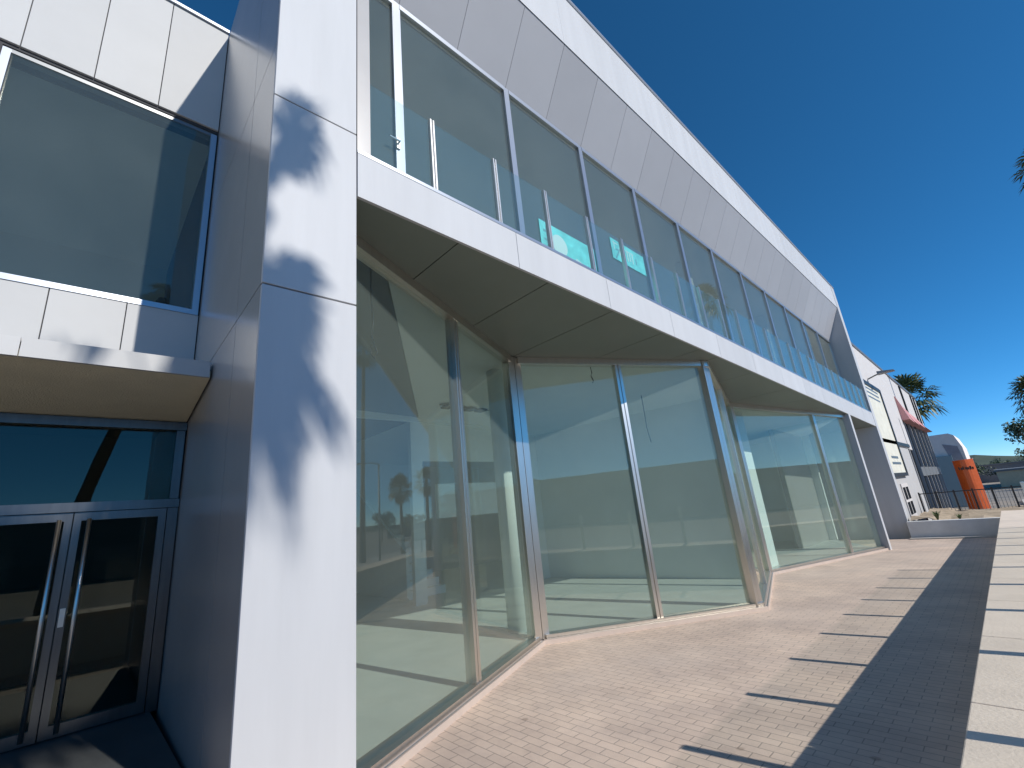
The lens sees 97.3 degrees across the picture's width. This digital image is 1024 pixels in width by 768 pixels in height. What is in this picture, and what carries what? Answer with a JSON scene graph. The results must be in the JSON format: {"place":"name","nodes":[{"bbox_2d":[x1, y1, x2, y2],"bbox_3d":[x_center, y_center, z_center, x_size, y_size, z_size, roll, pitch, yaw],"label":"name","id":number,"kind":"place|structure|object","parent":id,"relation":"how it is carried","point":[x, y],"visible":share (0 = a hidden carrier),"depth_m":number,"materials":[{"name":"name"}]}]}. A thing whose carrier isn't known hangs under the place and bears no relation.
{"place":"outdoors","nodes":[
{"label":"outdoors","id":0,"kind":"place"},
{"bbox_2d":[176,0,1023,455],"label":"sky","id":1,"kind":"structure","parent":0,"point":[884,139],"materials":[{"name":"blue"}]},
{"bbox_2d":[400,538,996,767],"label":"pavement","id":2,"kind":"structure","parent":0,"point":[868,661],"depth_m":4.18,"materials":[{"name":"brick"}]},
{"bbox_2d":[910,535,996,539],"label":"kerb","id":3,"kind":"structure","parent":2,"relation":"on","point":[959,537],"depth_m":14.33,"materials":[{"name":"concrete"}]},
{"bbox_2d":[851,342,953,520],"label":"neighbour building","id":4,"kind":"structure","parent":0,"point":[911,430],"depth_m":24.48,"materials":[{"name":"white paint"}]},
{"bbox_2d":[868,369,894,379],"bbox_3d":[16.268,-0.441,19.894,0.400,0.268,1.010,10,-22,-42],"label":"wall lamp","id":5,"kind":"object","parent":4,"relation":"attached to","point":[884,371],"visible":1,"depth_m":19.78,"materials":[{"name":"grey metal"}]},
{"bbox_2d":[863,379,908,476],"bbox_3d":[15.779,1.896,19.142,5.050,4.020,0.095,10,-22,-42],"label":"wall banner","id":6,"kind":"object","parent":4,"relation":"attached to","point":[896,459],"depth_m":19.56,"materials":[{"name":"white fabric"}]},
{"bbox_2d":[900,483,917,516],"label":"window","id":7,"kind":"structure","parent":4,"relation":"in","point":[905,489],"depth_m":18.94,"materials":[{"name":"white"}]},
{"bbox_2d":[910,505,1023,520],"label":"soil","id":8,"kind":"structure","parent":0,"point":[947,513],"depth_m":17.01,"materials":[{"name":"beige soil"}]},
{"bbox_2d":[931,511,940,519],"bbox_3d":[14.387,4.463,15.264,0.309,0.342,0.275,-12,-17,20],"label":"weed","id":9,"kind":"object","parent":8,"relation":"on","point":[936,514],"visible":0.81,"depth_m":15.23,"materials":[{"name":"green plant"}]},
{"bbox_2d":[955,482,1023,508],"bbox_3d":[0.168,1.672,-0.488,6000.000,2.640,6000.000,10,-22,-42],"label":"ground","id":10,"kind":"structure","parent":0,"point":[993,485],"depth_m":48.57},
{"bbox_2d":[0,0,229,767],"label":"entrance wing","id":11,"kind":"structure","parent":10,"relation":"on","point":[110,110],"depth_m":5.32,"materials":[{"name":"white metal"}]},
{"bbox_2d":[0,513,73,752],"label":"door","id":12,"kind":"structure","parent":11,"relation":"in","point":[23,738],"depth_m":3.64,"materials":[{"name":"silver metal"}]},
{"bbox_2d":[36,508,166,742],"bbox_3d":[-3.497,1.980,3.912,0.646,1.710,0.141,10,-22,-42],"label":"door","id":13,"kind":"structure","parent":11,"relation":"in","point":[45,731],"depth_m":3.82,"materials":[{"name":"silver metal"}]},
{"bbox_2d":[0,45,216,315],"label":"window","id":14,"kind":"structure","parent":11,"relation":"in","point":[8,54],"depth_m":4.98,"materials":[{"name":"silver metal"}]},
{"bbox_2d":[156,297,167,303],"bbox_3d":[-3.873,-0.871,4.978,0.110,0.185,0.107,10,-22,-42],"label":"table lamp","id":15,"kind":"object","parent":11,"relation":"on","point":[163,300],"visible":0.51,"depth_m":4.96,"materials":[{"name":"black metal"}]},
{"bbox_2d":[128,0,910,767],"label":"commercial building","id":16,"kind":"structure","parent":10,"relation":"on","point":[382,560],"depth_m":6.61,"materials":[{"name":"silver metal"}]},
{"bbox_2d":[370,268,377,358],"bbox_3d":[-1.354,-0.704,4.411,0.087,0.977,0.018,10,-22,-42],"label":"pendant lamp","id":17,"kind":"object","parent":16,"relation":"hanging from","point":[372,316],"visible":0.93,"depth_m":4.38,"materials":[{"name":"black metal"}]},
{"bbox_2d":[378,0,397,168],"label":"window","id":18,"kind":"structure","parent":16,"relation":"in","point":[388,3],"depth_m":5.12,"materials":[{"name":"silver metal"}]},
{"bbox_2d":[389,0,521,232],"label":"window","id":19,"kind":"structure","parent":16,"relation":"in","point":[398,11],"depth_m":5.79,"materials":[{"name":"silver metal"}]},
{"bbox_2d":[439,404,488,412],"bbox_3d":[-0.999,0.537,9.898,1.400,0.065,0.240,10,-22,-42],"label":"ceiling light","id":20,"kind":"object","parent":16,"relation":"attached to","point":[467,409],"visible":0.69,"depth_m":9.90,"materials":[{"name":"black metal"}]},
{"bbox_2d":[505,88,599,272],"bbox_3d":[0.641,-2.750,6.785,1.701,3.156,0.085,9,-22,-42],"label":"window","id":21,"kind":"structure","parent":16,"relation":"in","point":[509,95],"depth_m":7.11,"materials":[{"name":"silver metal"}]},
{"bbox_2d":[538,218,596,269],"bbox_3d":[0.862,-1.942,6.663,1.250,0.659,0.011,9,-22,-42],"label":"poster","id":22,"kind":"object","parent":16,"relation":"attached to","point":[569,246],"visible":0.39,"depth_m":6.66,"materials":[{"name":"teal paper"}]},
{"bbox_2d":[579,146,654,300],"bbox_3d":[1.871,-2.498,7.880,1.631,3.149,0.085,9,-22,-42],"label":"window","id":23,"kind":"structure","parent":16,"relation":"in","point":[583,153],"depth_m":8.26,"materials":[{"name":"silver metal"}]},
{"bbox_2d":[609,237,645,275],"bbox_3d":[2.056,-2.232,7.934,1.030,0.432,0.010,9,-22,-42],"label":"poster","id":24,"kind":"object","parent":16,"relation":"attached to","point":[634,260],"visible":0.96,"depth_m":7.96,"materials":[{"name":"teal paper"}]},
{"bbox_2d":[641,396,650,441],"bbox_3d":[2.949,0.770,9.931,0.078,1.051,0.038,10,-22,-42],"label":"hanging cable","id":25,"kind":"object","parent":16,"relation":"hanging from","point":[645,418],"visible":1,"depth_m":9.91,"materials":[{"name":"black metal"}]},
{"bbox_2d":[632,187,699,323],"bbox_3d":[3.108,-2.244,8.981,1.721,3.147,0.085,9,-22,-42],"label":"window","id":26,"kind":"structure","parent":16,"relation":"in","point":[637,194],"depth_m":9.43,"materials":[{"name":"silver metal"}]},
{"bbox_2d":[676,222,732,340],"bbox_3d":[4.364,-1.986,10.099,1.681,3.141,0.085,9,-22,-42],"label":"window","id":27,"kind":"structure","parent":16,"relation":"in","point":[679,226],"depth_m":10.56,"materials":[{"name":"silver metal"}]},
{"bbox_2d":[710,248,761,355],"bbox_3d":[5.635,-1.725,11.230,1.761,3.138,0.085,9,-22,-42],"label":"window","id":28,"kind":"structure","parent":16,"relation":"in","point":[716,255],"depth_m":11.77,"materials":[{"name":"silver metal"}]},
{"bbox_2d":[740,272,782,365],"bbox_3d":[6.928,-1.460,12.381,1.741,3.132,0.085,9,-22,-42],"label":"window","id":29,"kind":"structure","parent":16,"relation":"in","point":[743,276],"depth_m":12.94,"materials":[{"name":"silver metal"}]},
{"bbox_2d":[764,290,803,376],"bbox_3d":[8.209,-1.197,13.522,1.731,3.127,0.085,9,-22,-42],"label":"window","id":30,"kind":"structure","parent":16,"relation":"in","point":[768,295],"depth_m":14.07,"materials":[{"name":"silver metal"}]},
{"bbox_2d":[783,305,820,385],"bbox_3d":[9.502,-0.931,14.672,1.771,3.123,0.085,9,-22,-42],"label":"window","id":31,"kind":"structure","parent":16,"relation":"in","point":[787,310],"depth_m":15.24,"materials":[{"name":"silver metal"}]},
{"bbox_2d":[801,319,834,392],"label":"window","id":32,"kind":"structure","parent":16,"relation":"in","point":[804,323],"depth_m":16.42,"materials":[{"name":"silver metal"}]},
{"bbox_2d":[816,331,847,399],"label":"window","id":33,"kind":"structure","parent":16,"relation":"in","point":[822,337],"depth_m":17.68,"materials":[{"name":"silver metal"}]},
{"bbox_2d":[893,372,948,424],"bbox_3d":[31.910,4.293,34.803,4.095,10.873,4.247,10,-22,-42],"label":"palm tree","id":34,"kind":"object","parent":10,"relation":"on","point":[910,384],"visible":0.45,"depth_m":34.96,"materials":[{"name":"green plant"}]},
{"bbox_2d":[929,433,969,506],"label":"building","id":35,"kind":"structure","parent":10,"relation":"on","point":[948,449],"depth_m":38.34,"materials":[{"name":"grey"}]},
{"bbox_2d":[906,517,999,537],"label":"wall","id":36,"kind":"structure","parent":10,"relation":"on","point":[961,527],"depth_m":14.59,"materials":[{"name":"white concrete"}]},
{"bbox_2d":[918,485,1023,519],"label":"metal fence","id":37,"kind":"object","parent":10,"relation":"on","point":[973,493],"visible":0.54,"depth_m":19.64,"materials":[{"name":"black metal"}]},
{"bbox_2d":[952,458,990,508],"bbox_3d":[23.192,5.246,22.686,0.585,2.870,0.780,10,-22,-42],"label":"totem sign","id":38,"kind":"object","parent":10,"relation":"on","point":[967,474],"visible":0.84,"depth_m":22.66,"materials":[{"name":"orange metal"}]},
{"bbox_2d":[974,462,996,475],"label":"broadleaf tree","id":39,"kind":"object","parent":10,"relation":"on","point":[979,469],"visible":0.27,"depth_m":75.42,"materials":[{"name":"green plant"}]},
{"bbox_2d":[960,510,1023,767],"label":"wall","id":40,"kind":"structure","parent":10,"relation":"on","point":[994,736],"depth_m":2.17,"materials":[{"name":"beige stone"}]},
{"bbox_2d":[984,458,1002,464],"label":"broadleaf tree","id":41,"kind":"object","parent":10,"relation":"on","point":[994,462],"visible":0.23,"depth_m":119.91,"materials":[{"name":"green plant"}]},
{"bbox_2d":[976,461,1023,482],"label":"building","id":42,"kind":"structure","parent":10,"relation":"on","point":[984,478],"depth_m":94.70,"materials":[{"name":"grey"}]},
{"bbox_2d":[993,467,1023,488],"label":"building","id":43,"kind":"structure","parent":10,"relation":"on","point":[1007,477],"depth_m":63.11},
{"bbox_2d":[1001,417,1023,443],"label":"broadleaf tree","id":44,"kind":"object","parent":10,"relation":"on","point":[1014,429],"visible":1,"depth_m":46.82,"materials":[{"name":"green plant"}]},
{"bbox_2d":[969,455,1022,464],"bbox_3d":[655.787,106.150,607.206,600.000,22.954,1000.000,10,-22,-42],"label":"hills","id":45,"kind":"structure","parent":0,"point":[982,459],"depth_m":492.50,"materials":[{"name":"green plant"}]},
{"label":"street sidewalk","id":46,"kind":"structure","parent":0,"visible":0},
{"bbox_2d":[1006,375,1023,418],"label":"palm tree","id":47,"kind":"object","parent":46,"relation":"on","point":[1020,386],"visible":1,"depth_m":30.02,"materials":[{"name":"green plant"}]},
{"bbox_2d":[1009,151,1023,193],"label":"palm tree","id":48,"kind":"object","parent":46,"relation":"on","point":[1020,170],"visible":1,"depth_m":24.52,"materials":[{"name":"green plant"}]},
{"bbox_2d":[1014,448,1023,457],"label":"broadleaf tree","id":49,"kind":"object","parent":46,"relation":"on","point":[1020,453],"visible":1,"depth_m":38.10,"materials":[{"name":"green plant"}]}
]}

